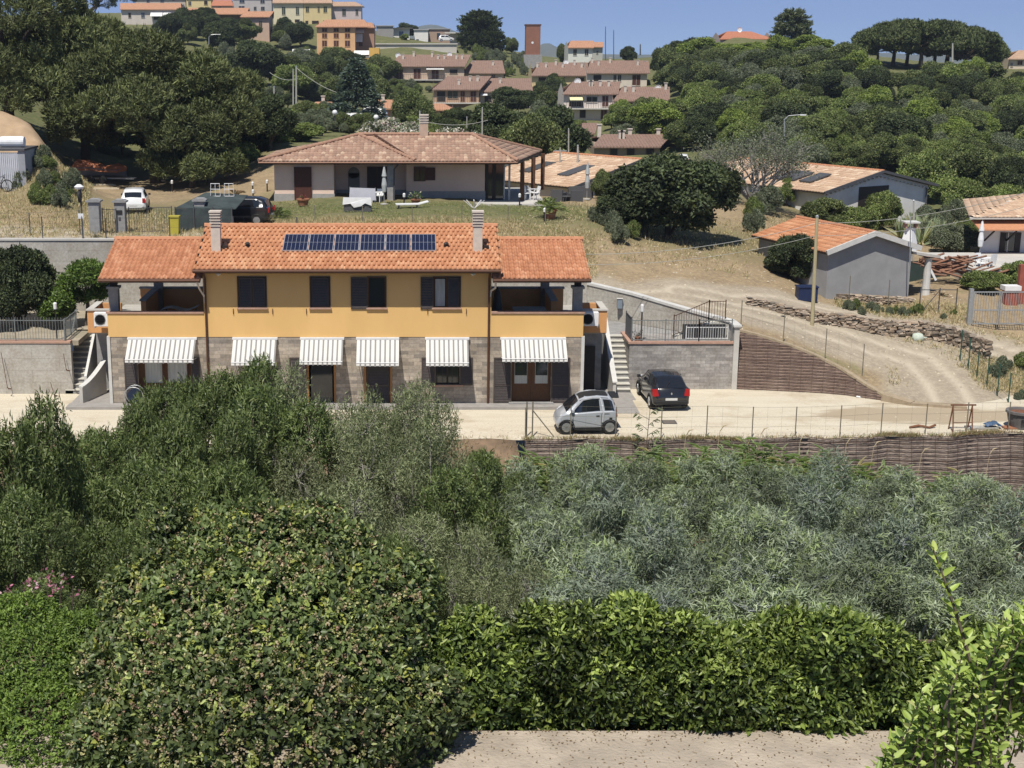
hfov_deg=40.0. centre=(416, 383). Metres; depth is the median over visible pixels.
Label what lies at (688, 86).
leafy tree
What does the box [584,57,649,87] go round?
terraced house
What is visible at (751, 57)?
evergreen oak
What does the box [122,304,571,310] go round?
walk
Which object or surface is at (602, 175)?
round tree
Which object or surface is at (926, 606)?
acacia tree
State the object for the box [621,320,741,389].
stone terrace
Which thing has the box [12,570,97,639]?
oleander shrub
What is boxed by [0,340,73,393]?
concrete wall
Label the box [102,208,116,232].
garden gate
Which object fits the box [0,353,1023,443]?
gravel yard
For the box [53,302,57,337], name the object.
garden lamp
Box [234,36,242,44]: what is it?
round tree
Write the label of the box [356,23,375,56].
apartment house
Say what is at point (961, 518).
acacia tree
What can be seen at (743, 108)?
leafy tree
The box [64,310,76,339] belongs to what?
side railing
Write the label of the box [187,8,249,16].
row house
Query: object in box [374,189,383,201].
garden chair
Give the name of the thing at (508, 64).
wild shrub
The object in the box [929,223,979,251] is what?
grey green tree
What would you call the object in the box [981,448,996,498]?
dry stalk
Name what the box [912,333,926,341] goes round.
white sack
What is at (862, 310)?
wild shrub
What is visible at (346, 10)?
row house
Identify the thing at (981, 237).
closed parasol
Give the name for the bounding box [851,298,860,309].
wild shrub
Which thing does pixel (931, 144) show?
leafy tree
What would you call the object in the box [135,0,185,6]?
row house
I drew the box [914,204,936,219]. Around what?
wild shrub
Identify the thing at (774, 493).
acacia tree
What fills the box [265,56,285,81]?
evergreen oak
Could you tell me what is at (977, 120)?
round tree
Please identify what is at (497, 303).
closed parasol
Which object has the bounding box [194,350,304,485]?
laurel tree
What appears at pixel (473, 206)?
rotary dryer
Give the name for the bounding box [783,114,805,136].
street lamp
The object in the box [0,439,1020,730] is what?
valley ground
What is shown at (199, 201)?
gate pillar
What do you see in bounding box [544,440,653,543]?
acacia tree
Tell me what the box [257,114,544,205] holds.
hip roofed bungalow
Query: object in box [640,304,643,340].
terrace lamp
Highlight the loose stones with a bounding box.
[68,215,1014,439]
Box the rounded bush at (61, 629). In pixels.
[0,587,127,767]
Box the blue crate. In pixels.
[795,285,818,300]
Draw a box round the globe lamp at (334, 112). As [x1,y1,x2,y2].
[332,110,337,120]
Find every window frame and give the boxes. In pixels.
[237,276,266,307]
[309,276,330,307]
[367,276,386,307]
[433,276,460,307]
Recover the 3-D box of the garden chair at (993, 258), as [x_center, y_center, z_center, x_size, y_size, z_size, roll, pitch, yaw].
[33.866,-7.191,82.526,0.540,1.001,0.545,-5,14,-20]
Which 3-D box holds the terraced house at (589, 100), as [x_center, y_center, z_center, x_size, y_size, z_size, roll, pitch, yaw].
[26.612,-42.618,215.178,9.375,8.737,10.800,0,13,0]
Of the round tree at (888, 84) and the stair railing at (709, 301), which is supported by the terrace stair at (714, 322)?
the stair railing at (709, 301)
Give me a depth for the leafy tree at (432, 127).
122.27 m
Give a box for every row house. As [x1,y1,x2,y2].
[120,3,184,24]
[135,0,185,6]
[186,0,212,7]
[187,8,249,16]
[211,0,232,7]
[220,15,240,18]
[233,0,272,10]
[240,11,273,41]
[272,0,303,23]
[303,0,332,23]
[332,2,364,18]
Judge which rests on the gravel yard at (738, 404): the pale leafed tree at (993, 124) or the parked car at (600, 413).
the parked car at (600, 413)
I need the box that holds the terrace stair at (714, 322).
[672,321,723,337]
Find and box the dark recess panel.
[682,324,724,338]
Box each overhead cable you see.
[585,193,1022,254]
[588,207,1022,264]
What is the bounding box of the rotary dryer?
[465,200,481,215]
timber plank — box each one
[93,184,115,185]
[93,187,119,189]
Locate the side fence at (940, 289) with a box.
[919,288,957,311]
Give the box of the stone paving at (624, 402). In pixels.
[66,388,638,412]
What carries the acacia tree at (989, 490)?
on the valley ground at (496, 445)
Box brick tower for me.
[523,24,541,67]
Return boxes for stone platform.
[925,252,1023,287]
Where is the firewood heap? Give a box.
[912,253,1009,277]
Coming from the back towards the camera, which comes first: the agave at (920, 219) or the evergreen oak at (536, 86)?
the evergreen oak at (536, 86)
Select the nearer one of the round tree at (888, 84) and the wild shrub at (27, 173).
the wild shrub at (27, 173)
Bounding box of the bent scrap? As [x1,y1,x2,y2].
[909,424,935,428]
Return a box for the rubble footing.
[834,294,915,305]
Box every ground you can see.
[0,7,1023,403]
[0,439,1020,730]
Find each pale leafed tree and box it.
[608,99,631,113]
[627,97,684,133]
[676,36,727,54]
[715,108,745,130]
[716,86,739,94]
[723,42,764,51]
[743,41,768,49]
[765,32,793,53]
[790,34,835,51]
[839,49,882,70]
[859,84,893,104]
[902,96,944,118]
[939,115,973,137]
[957,56,993,76]
[978,111,1001,132]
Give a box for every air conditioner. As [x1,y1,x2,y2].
[94,312,107,327]
[583,311,598,327]
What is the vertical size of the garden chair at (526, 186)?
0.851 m
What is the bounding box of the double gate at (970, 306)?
[966,288,1023,325]
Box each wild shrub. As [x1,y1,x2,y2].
[11,181,21,188]
[12,169,30,181]
[27,183,50,202]
[32,154,42,168]
[34,144,52,157]
[35,170,52,185]
[40,154,57,168]
[43,183,56,203]
[49,189,67,206]
[50,170,60,183]
[54,181,65,188]
[57,187,69,201]
[60,172,78,190]
[61,167,81,181]
[66,187,73,197]
[217,41,234,54]
[278,32,291,48]
[404,78,414,87]
[413,83,422,91]
[471,43,480,52]
[471,52,477,59]
[476,53,483,59]
[477,49,486,57]
[483,51,495,59]
[491,48,500,57]
[497,53,506,61]
[505,61,512,68]
[505,67,511,75]
[513,54,519,63]
[516,61,524,67]
[517,50,524,57]
[519,65,528,73]
[530,98,548,112]
[588,203,606,223]
[598,206,619,225]
[604,214,623,232]
[610,217,629,242]
[624,219,641,237]
[702,138,713,146]
[715,127,735,148]
[741,207,765,232]
[743,195,764,214]
[753,184,784,211]
[762,201,767,214]
[778,181,795,205]
[782,176,790,182]
[793,83,805,91]
[842,299,855,310]
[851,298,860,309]
[857,305,866,314]
[865,301,879,312]
[886,306,893,314]
[891,305,898,313]
[897,306,910,316]
[909,303,924,315]
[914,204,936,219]
[919,220,929,234]
[920,208,942,220]
[928,213,948,224]
[932,129,949,139]
[938,198,966,223]
[939,198,962,216]
[939,313,946,319]
[940,208,952,222]
[962,217,978,230]
[989,358,1007,377]
[995,355,1013,369]
[1012,351,1023,369]
[1013,389,1023,399]
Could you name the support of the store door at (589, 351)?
in the side walkway at (592, 355)
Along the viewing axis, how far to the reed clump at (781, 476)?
52.61 m
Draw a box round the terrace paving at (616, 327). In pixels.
[608,320,677,333]
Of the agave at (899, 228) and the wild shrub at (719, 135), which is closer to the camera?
the agave at (899, 228)
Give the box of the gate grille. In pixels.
[685,326,728,338]
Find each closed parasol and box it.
[380,167,388,204]
[492,287,501,310]
[583,162,590,199]
[978,220,983,259]
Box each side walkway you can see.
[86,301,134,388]
[569,301,608,388]
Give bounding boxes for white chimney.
[901,220,920,250]
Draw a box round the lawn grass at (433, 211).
[266,198,596,243]
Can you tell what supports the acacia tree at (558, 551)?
on the valley ground at (496, 445)
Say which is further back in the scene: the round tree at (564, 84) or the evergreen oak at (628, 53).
the evergreen oak at (628, 53)
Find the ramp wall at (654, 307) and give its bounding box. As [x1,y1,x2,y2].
[587,282,734,338]
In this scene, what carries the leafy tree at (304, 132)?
on the ground at (666, 281)
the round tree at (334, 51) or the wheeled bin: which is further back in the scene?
the round tree at (334, 51)
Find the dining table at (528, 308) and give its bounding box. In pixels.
[512,306,545,310]
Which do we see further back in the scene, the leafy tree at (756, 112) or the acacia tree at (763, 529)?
the leafy tree at (756, 112)
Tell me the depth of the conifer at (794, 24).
252.22 m
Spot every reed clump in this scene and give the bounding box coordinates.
[509,445,561,500]
[543,450,573,485]
[570,438,619,504]
[589,468,629,542]
[609,454,643,541]
[634,436,675,493]
[645,448,701,494]
[662,463,692,490]
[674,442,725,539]
[701,444,755,499]
[719,436,777,495]
[757,443,810,490]
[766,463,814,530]
[789,447,835,528]
[803,443,854,510]
[836,457,892,509]
[870,458,929,503]
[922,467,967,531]
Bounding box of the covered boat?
[70,159,135,183]
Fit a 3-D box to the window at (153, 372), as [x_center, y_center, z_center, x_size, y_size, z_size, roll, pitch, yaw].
[-11.576,-0.594,61.650,0.850,1.230,0.050,0,13,0]
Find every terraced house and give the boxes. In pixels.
[388,51,470,82]
[431,76,491,106]
[464,60,504,79]
[479,78,532,108]
[526,59,587,86]
[556,78,620,120]
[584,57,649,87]
[587,124,667,155]
[612,83,669,103]
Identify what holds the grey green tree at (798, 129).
on the ground at (666, 281)
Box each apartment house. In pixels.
[292,19,370,54]
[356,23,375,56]
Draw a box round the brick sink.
[1000,284,1021,305]
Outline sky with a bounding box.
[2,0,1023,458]
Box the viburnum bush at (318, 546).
[58,492,475,767]
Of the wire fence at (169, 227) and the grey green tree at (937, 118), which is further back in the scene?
the grey green tree at (937, 118)
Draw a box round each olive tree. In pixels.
[109,411,182,500]
[255,360,367,496]
[269,401,417,542]
[284,471,413,622]
[330,382,414,535]
[347,373,443,536]
[364,505,510,622]
[370,409,494,542]
[371,372,470,530]
[437,521,557,624]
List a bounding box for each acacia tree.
[442,477,579,622]
[478,507,640,623]
[483,454,595,556]
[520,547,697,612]
[538,462,681,585]
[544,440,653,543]
[592,496,740,623]
[618,452,714,545]
[621,470,775,583]
[665,541,853,625]
[688,501,847,619]
[695,449,811,531]
[749,465,884,593]
[775,444,883,556]
[799,545,991,639]
[813,502,970,639]
[829,483,991,586]
[842,464,971,545]
[914,520,1023,632]
[925,470,1023,547]
[929,576,1023,639]
[932,485,1023,593]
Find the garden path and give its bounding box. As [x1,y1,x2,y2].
[0,731,1023,767]
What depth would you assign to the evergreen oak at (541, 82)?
257.99 m
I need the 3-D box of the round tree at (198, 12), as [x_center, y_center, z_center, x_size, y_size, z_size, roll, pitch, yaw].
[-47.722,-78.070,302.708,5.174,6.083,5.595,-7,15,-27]
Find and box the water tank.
[0,136,25,147]
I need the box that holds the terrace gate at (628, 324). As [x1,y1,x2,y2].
[625,311,631,339]
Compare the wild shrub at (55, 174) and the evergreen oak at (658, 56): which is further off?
the evergreen oak at (658, 56)
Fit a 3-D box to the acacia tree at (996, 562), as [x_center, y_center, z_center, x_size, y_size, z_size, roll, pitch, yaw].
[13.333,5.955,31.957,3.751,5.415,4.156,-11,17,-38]
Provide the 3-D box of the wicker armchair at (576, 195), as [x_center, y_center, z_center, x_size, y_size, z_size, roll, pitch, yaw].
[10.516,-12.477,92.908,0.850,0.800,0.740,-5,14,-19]
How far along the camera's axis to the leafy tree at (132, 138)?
113.99 m
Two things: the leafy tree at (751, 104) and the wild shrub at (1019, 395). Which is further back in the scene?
the leafy tree at (751, 104)
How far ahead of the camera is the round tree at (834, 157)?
129.93 m
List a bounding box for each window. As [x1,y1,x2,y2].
[144,363,163,383]
[166,363,188,383]
[368,277,385,306]
[414,167,425,180]
[433,277,459,306]
[436,366,458,383]
[447,91,457,98]
[586,96,597,102]
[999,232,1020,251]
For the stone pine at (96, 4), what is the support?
on the ground at (666, 281)
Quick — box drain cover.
[662,420,676,423]
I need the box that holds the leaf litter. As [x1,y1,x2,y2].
[221,728,1017,767]
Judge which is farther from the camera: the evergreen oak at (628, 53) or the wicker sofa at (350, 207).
the evergreen oak at (628, 53)
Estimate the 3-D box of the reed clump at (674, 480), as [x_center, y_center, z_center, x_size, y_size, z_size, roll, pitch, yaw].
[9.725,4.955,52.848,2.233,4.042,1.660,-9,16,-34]
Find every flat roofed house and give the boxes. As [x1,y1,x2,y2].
[393,28,412,39]
[413,29,428,41]
[428,28,450,42]
[444,32,477,45]
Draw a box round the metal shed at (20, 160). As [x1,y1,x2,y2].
[0,145,37,191]
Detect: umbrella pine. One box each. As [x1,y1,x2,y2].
[850,18,928,65]
[851,25,911,59]
[884,18,966,69]
[904,19,923,65]
[915,19,987,62]
[921,21,967,61]
[925,27,1009,60]
[953,40,1010,60]
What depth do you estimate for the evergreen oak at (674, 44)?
260.41 m
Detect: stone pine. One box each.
[0,0,113,115]
[0,10,166,159]
[38,24,266,182]
[52,0,136,10]
[133,102,250,187]
[205,66,286,136]
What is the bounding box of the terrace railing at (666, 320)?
[631,319,732,340]
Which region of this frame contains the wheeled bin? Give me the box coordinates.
[168,215,180,234]
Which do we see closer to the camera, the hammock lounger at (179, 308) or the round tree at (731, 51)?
the hammock lounger at (179, 308)
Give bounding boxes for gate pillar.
[85,198,102,233]
[111,198,127,232]
[192,197,207,206]
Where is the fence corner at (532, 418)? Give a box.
[526,402,552,436]
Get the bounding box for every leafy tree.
[102,122,138,154]
[225,142,260,162]
[235,107,289,149]
[256,135,288,147]
[270,63,317,96]
[287,122,325,141]
[325,46,345,51]
[365,62,379,75]
[399,33,408,39]
[406,115,418,123]
[428,122,441,131]
[573,119,586,124]
[601,113,615,128]
[609,104,633,124]
[673,102,693,110]
[680,81,703,98]
[682,85,717,99]
[687,91,720,105]
[701,80,720,87]
[723,119,769,152]
[728,104,751,117]
[732,100,758,108]
[734,89,766,101]
[740,73,781,89]
[745,116,759,121]
[748,104,766,121]
[774,93,794,99]
[780,88,808,95]
[787,134,818,145]
[788,113,831,119]
[815,110,850,118]
[816,96,831,109]
[817,107,846,114]
[826,96,870,113]
[827,71,856,94]
[828,133,851,147]
[833,206,879,230]
[841,86,867,97]
[848,90,866,98]
[856,140,878,160]
[865,190,903,228]
[868,120,894,136]
[895,133,927,146]
[896,152,958,192]
[897,84,929,99]
[912,148,941,154]
[927,141,935,148]
[928,88,951,98]
[928,176,983,202]
[930,122,945,133]
[931,138,956,141]
[932,63,971,83]
[934,140,973,152]
[947,127,992,144]
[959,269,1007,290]
[974,183,1023,199]
[988,94,1023,107]
[1000,260,1023,283]
[1002,76,1023,91]
[1013,124,1023,139]
[1017,151,1023,158]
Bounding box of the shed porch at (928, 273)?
[912,250,940,295]
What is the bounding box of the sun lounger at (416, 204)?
[395,200,428,208]
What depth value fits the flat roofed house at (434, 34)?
339.54 m
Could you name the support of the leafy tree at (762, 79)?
on the ground at (666, 281)
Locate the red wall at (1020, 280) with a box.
[1017,264,1023,303]
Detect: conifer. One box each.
[327,57,388,121]
[455,8,504,49]
[482,30,508,51]
[768,7,815,39]
[980,38,1004,64]
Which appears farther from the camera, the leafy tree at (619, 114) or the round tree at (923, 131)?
the leafy tree at (619, 114)
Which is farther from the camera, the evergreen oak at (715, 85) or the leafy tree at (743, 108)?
the evergreen oak at (715, 85)
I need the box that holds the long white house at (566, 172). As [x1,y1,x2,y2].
[505,151,645,195]
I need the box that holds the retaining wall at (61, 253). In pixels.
[0,238,586,310]
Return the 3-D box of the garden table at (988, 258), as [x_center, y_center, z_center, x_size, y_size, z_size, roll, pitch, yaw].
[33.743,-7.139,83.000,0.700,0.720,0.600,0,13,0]
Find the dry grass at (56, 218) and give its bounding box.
[0,144,1023,394]
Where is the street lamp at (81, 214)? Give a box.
[74,184,84,258]
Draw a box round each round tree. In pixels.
[176,23,197,44]
[192,9,208,28]
[223,134,265,146]
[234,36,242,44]
[239,17,262,39]
[271,30,291,47]
[272,55,311,73]
[287,80,323,98]
[292,100,321,112]
[310,62,332,99]
[316,103,330,111]
[318,75,352,101]
[319,47,342,56]
[333,49,361,73]
[335,112,349,132]
[346,112,373,130]
[358,72,391,101]
[366,53,385,66]
[373,56,402,79]
[386,93,396,99]
[389,78,403,85]
[391,88,435,123]
[394,113,413,125]
[396,86,404,91]
[441,108,454,119]
[454,119,469,131]
[498,111,564,160]
[505,37,518,52]
[534,85,557,105]
[545,73,564,81]
[555,77,566,86]
[556,43,565,61]
[590,168,611,195]
[633,96,645,103]
[636,96,660,105]
[651,44,674,68]
[652,63,673,86]
[657,50,696,65]
[662,120,694,151]
[665,100,687,112]
[668,73,693,91]
[668,98,676,103]
[690,61,724,81]
[693,45,713,57]
[699,46,738,60]
[701,47,728,60]
[719,85,738,97]
[720,53,731,60]
[734,51,759,68]
[756,82,787,98]
[756,96,780,105]
[759,46,780,52]
[760,121,776,146]
[761,54,791,69]
[775,53,812,69]
[782,94,821,113]
[790,65,812,87]
[794,114,842,140]
[798,196,848,223]
[799,83,811,91]
[800,85,824,97]
[803,60,844,82]
[819,137,847,161]
[821,151,842,165]
[822,41,866,54]
[832,116,858,135]
[840,142,881,167]
[841,132,864,141]
[845,115,873,140]
[857,104,898,128]
[865,131,903,169]
[883,67,894,86]
[889,69,922,90]
[890,136,928,164]
[892,126,933,141]
[893,107,913,115]
[896,145,923,165]
[920,60,955,69]
[927,148,957,160]
[933,74,949,88]
[934,91,962,113]
[943,106,990,131]
[944,146,1007,187]
[951,94,970,101]
[953,136,985,147]
[958,138,978,148]
[966,61,1007,84]
[972,79,1004,105]
[986,142,1004,155]
[993,84,1023,100]
[996,100,1023,112]
[1002,146,1018,153]
[1003,151,1023,158]
[1011,98,1023,108]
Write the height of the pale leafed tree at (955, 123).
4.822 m
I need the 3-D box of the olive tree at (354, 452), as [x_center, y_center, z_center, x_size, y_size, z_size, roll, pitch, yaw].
[-2.102,4.989,41.248,4.265,9.394,3.790,5,14,19]
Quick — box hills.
[393,25,976,61]
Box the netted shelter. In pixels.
[174,192,247,229]
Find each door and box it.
[138,363,191,401]
[294,167,311,199]
[311,365,332,401]
[367,167,386,194]
[367,366,389,402]
[511,362,550,400]
[579,109,585,117]
[583,346,594,388]
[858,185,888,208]
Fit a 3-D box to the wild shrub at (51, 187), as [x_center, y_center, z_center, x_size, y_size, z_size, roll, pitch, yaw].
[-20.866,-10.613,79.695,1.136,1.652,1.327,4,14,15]
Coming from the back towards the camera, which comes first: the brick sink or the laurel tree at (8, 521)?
the brick sink
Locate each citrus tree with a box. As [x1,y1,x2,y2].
[36,285,79,327]
[55,256,117,325]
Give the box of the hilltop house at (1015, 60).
[1001,50,1023,68]
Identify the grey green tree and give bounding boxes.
[263,85,284,95]
[285,51,316,61]
[288,47,311,54]
[297,110,324,126]
[303,85,319,100]
[305,107,333,120]
[309,87,330,101]
[321,117,337,135]
[339,122,354,134]
[425,86,432,91]
[609,123,653,133]
[705,58,731,71]
[719,93,747,103]
[728,48,762,68]
[729,61,763,78]
[744,83,761,91]
[753,65,803,89]
[759,115,800,145]
[778,125,831,147]
[778,141,830,163]
[792,46,811,55]
[802,45,828,53]
[840,74,865,95]
[842,101,873,115]
[898,98,913,108]
[926,112,949,124]
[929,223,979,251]
[961,99,986,111]
[984,105,993,112]
[989,131,1023,152]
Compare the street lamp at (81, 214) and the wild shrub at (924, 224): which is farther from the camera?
the wild shrub at (924, 224)
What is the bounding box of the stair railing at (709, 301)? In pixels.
[673,300,726,336]
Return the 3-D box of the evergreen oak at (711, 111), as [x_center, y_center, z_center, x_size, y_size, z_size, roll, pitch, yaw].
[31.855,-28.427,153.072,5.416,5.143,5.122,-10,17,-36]
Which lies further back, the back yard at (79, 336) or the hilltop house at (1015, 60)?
the hilltop house at (1015, 60)
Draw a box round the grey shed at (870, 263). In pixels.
[751,215,922,298]
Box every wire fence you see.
[0,216,296,237]
[3,210,80,236]
[269,205,587,222]
[525,402,1010,436]
[740,300,864,375]
[960,330,1023,401]
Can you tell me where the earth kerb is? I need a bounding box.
[740,329,966,408]
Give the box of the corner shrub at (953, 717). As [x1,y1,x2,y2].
[864,540,1023,767]
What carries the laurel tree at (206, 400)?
on the valley ground at (496, 445)
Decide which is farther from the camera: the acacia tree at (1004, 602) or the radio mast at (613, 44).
the radio mast at (613, 44)
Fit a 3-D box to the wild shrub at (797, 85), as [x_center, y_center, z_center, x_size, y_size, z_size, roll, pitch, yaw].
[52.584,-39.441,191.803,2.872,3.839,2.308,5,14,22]
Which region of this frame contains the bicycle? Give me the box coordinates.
[0,175,12,191]
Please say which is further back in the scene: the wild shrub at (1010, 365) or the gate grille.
the wild shrub at (1010, 365)
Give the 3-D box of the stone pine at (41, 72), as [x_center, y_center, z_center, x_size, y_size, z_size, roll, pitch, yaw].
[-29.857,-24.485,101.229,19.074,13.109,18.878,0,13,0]
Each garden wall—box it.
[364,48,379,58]
[375,43,457,52]
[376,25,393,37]
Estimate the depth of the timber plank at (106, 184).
98.17 m
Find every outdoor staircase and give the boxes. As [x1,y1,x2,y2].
[65,309,97,393]
[601,319,630,398]
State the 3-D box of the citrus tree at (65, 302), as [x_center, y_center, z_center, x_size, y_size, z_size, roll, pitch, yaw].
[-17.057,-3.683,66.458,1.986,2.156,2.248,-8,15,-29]
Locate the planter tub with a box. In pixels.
[1005,406,1023,429]
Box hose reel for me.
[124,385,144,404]
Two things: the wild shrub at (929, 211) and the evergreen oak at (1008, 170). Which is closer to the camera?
the wild shrub at (929, 211)
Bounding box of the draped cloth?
[343,188,375,208]
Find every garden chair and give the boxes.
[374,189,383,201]
[524,185,534,198]
[530,186,540,199]
[975,253,986,265]
[984,254,997,266]
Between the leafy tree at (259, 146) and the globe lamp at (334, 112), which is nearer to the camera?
the leafy tree at (259, 146)
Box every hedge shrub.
[382,598,570,730]
[506,588,684,731]
[626,601,800,735]
[751,598,906,738]
[829,612,1006,730]
[923,624,1023,730]
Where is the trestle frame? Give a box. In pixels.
[948,404,975,431]
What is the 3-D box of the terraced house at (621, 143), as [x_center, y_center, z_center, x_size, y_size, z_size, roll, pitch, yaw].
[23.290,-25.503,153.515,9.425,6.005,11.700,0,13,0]
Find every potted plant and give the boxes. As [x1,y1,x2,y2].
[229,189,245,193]
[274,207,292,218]
[296,194,309,205]
[408,191,422,202]
[531,197,569,219]
[632,329,642,340]
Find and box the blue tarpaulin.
[982,420,1001,426]
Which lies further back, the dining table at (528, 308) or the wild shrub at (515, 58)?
the wild shrub at (515, 58)
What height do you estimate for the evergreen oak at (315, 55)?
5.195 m
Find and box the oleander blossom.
[0,567,84,609]
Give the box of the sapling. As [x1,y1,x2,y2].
[632,408,662,459]
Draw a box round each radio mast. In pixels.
[605,26,605,59]
[613,30,613,59]
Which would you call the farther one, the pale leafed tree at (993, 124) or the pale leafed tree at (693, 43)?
the pale leafed tree at (693, 43)
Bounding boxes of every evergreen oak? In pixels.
[0,241,60,323]
[0,273,20,319]
[128,136,147,148]
[151,21,173,34]
[157,12,186,35]
[175,6,196,16]
[184,14,205,34]
[198,7,218,16]
[200,18,241,47]
[204,14,222,22]
[223,17,239,22]
[224,38,289,77]
[251,93,299,148]
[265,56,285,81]
[272,23,290,31]
[276,16,292,24]
[280,92,297,107]
[285,21,313,46]
[306,54,337,75]
[307,53,319,57]
[338,53,362,60]
[397,22,417,35]
[430,116,457,127]
[447,107,472,121]
[466,101,528,138]
[490,86,537,110]
[533,85,552,93]
[535,103,592,152]
[536,80,545,85]
[545,75,562,87]
[548,84,558,105]
[594,187,665,224]
[602,149,745,237]
[620,46,637,59]
[649,59,654,70]
[654,47,676,62]
[655,52,699,70]
[668,63,690,76]
[669,37,695,47]
[674,66,693,89]
[682,114,717,150]
[684,100,731,123]
[711,70,730,82]
[711,81,724,90]
[719,77,744,89]
[741,49,778,64]
[753,48,792,69]
[759,100,813,121]
[763,255,792,273]
[767,231,818,280]
[804,69,844,95]
[805,49,832,62]
[822,59,858,96]
[852,64,890,89]
[870,101,901,110]
[873,111,933,137]
[882,86,895,98]
[899,73,935,92]
[920,65,945,82]
[933,85,961,99]
[948,70,986,97]
[987,154,1023,188]
[992,108,1023,134]
[1005,71,1023,79]
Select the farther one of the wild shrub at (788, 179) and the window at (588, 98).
the window at (588, 98)
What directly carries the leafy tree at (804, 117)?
on the ground at (666, 281)
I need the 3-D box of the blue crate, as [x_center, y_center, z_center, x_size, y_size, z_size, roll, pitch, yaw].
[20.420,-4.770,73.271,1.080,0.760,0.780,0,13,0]
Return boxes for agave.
[884,219,915,238]
[898,212,933,226]
[901,222,935,244]
[917,215,940,223]
[923,218,959,229]
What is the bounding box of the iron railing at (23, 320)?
[0,317,65,340]
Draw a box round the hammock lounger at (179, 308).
[162,305,198,310]
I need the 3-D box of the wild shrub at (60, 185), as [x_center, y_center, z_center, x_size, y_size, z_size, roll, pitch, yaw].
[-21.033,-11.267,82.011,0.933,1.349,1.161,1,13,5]
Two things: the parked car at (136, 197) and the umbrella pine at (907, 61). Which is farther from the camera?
the umbrella pine at (907, 61)
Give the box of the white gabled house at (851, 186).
[724,157,938,221]
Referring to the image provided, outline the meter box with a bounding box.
[616,298,622,308]
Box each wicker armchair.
[551,189,566,201]
[566,190,582,201]
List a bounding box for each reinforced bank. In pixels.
[525,431,1023,513]
[737,332,881,399]
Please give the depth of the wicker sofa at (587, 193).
97.93 m
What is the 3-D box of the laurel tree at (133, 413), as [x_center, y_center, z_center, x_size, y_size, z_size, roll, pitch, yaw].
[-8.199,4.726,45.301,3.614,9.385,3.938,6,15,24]
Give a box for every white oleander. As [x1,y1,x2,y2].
[357,116,412,132]
[384,121,418,131]
[414,126,453,131]
[449,126,484,134]
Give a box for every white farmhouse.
[563,41,593,62]
[592,42,602,59]
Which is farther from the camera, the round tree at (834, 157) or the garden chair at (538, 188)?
the round tree at (834, 157)
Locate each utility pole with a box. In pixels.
[293,69,293,104]
[295,66,296,103]
[481,107,482,134]
[553,147,566,161]
[577,145,578,162]
[810,215,818,325]
[909,217,910,265]
[912,200,914,260]
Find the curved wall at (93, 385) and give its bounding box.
[79,360,106,402]
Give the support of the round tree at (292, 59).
on the ground at (666, 281)
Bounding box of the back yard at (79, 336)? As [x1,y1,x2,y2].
[0,311,89,344]
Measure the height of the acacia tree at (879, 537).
6.142 m
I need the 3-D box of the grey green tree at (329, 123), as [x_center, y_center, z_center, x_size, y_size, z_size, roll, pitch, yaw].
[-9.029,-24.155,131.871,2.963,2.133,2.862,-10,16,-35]
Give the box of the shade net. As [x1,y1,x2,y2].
[909,259,950,281]
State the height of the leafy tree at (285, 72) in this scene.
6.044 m
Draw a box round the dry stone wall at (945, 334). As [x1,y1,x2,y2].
[745,296,992,360]
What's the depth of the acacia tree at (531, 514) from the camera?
40.34 m
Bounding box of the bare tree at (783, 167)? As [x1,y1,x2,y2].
[683,116,823,199]
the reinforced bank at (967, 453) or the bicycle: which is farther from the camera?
the bicycle
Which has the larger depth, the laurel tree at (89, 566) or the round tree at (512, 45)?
the round tree at (512, 45)
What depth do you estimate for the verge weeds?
56.68 m
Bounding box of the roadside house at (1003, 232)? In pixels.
[963,194,1023,251]
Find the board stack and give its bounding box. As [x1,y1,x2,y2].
[964,425,1016,428]
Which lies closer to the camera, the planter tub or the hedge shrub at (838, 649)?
the hedge shrub at (838, 649)
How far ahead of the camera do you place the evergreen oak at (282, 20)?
318.64 m
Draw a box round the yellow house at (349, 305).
[97,210,591,403]
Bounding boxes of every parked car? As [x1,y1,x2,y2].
[121,187,150,212]
[232,196,274,222]
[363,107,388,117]
[438,35,453,41]
[553,390,618,433]
[636,369,689,407]
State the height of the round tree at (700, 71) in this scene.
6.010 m
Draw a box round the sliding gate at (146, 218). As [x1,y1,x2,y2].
[128,206,171,231]
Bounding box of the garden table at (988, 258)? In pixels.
[978,257,991,265]
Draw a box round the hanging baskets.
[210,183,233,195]
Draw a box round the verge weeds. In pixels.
[21,428,1022,481]
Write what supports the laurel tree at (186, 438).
on the valley ground at (496, 445)
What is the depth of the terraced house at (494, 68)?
277.45 m
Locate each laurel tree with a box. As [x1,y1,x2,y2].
[0,387,99,587]
[0,484,83,624]
[2,444,107,554]
[16,470,107,606]
[40,512,134,610]
[63,451,187,601]
[73,421,149,539]
[99,505,226,633]
[115,392,206,530]
[133,374,210,447]
[136,404,260,534]
[142,453,275,633]
[165,368,254,479]
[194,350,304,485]
[207,379,349,635]
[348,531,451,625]
[402,459,522,611]
[464,446,533,556]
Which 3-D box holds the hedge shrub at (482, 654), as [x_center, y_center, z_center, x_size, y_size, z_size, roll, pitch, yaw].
[0.579,2.839,13.352,1.962,1.704,1.254,0,13,0]
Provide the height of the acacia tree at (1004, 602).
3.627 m
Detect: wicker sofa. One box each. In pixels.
[344,203,371,211]
[568,186,592,197]
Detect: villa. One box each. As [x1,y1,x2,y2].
[378,94,392,116]
[433,103,453,113]
[577,123,597,136]
[712,27,769,42]
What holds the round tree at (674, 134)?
on the ground at (666, 281)

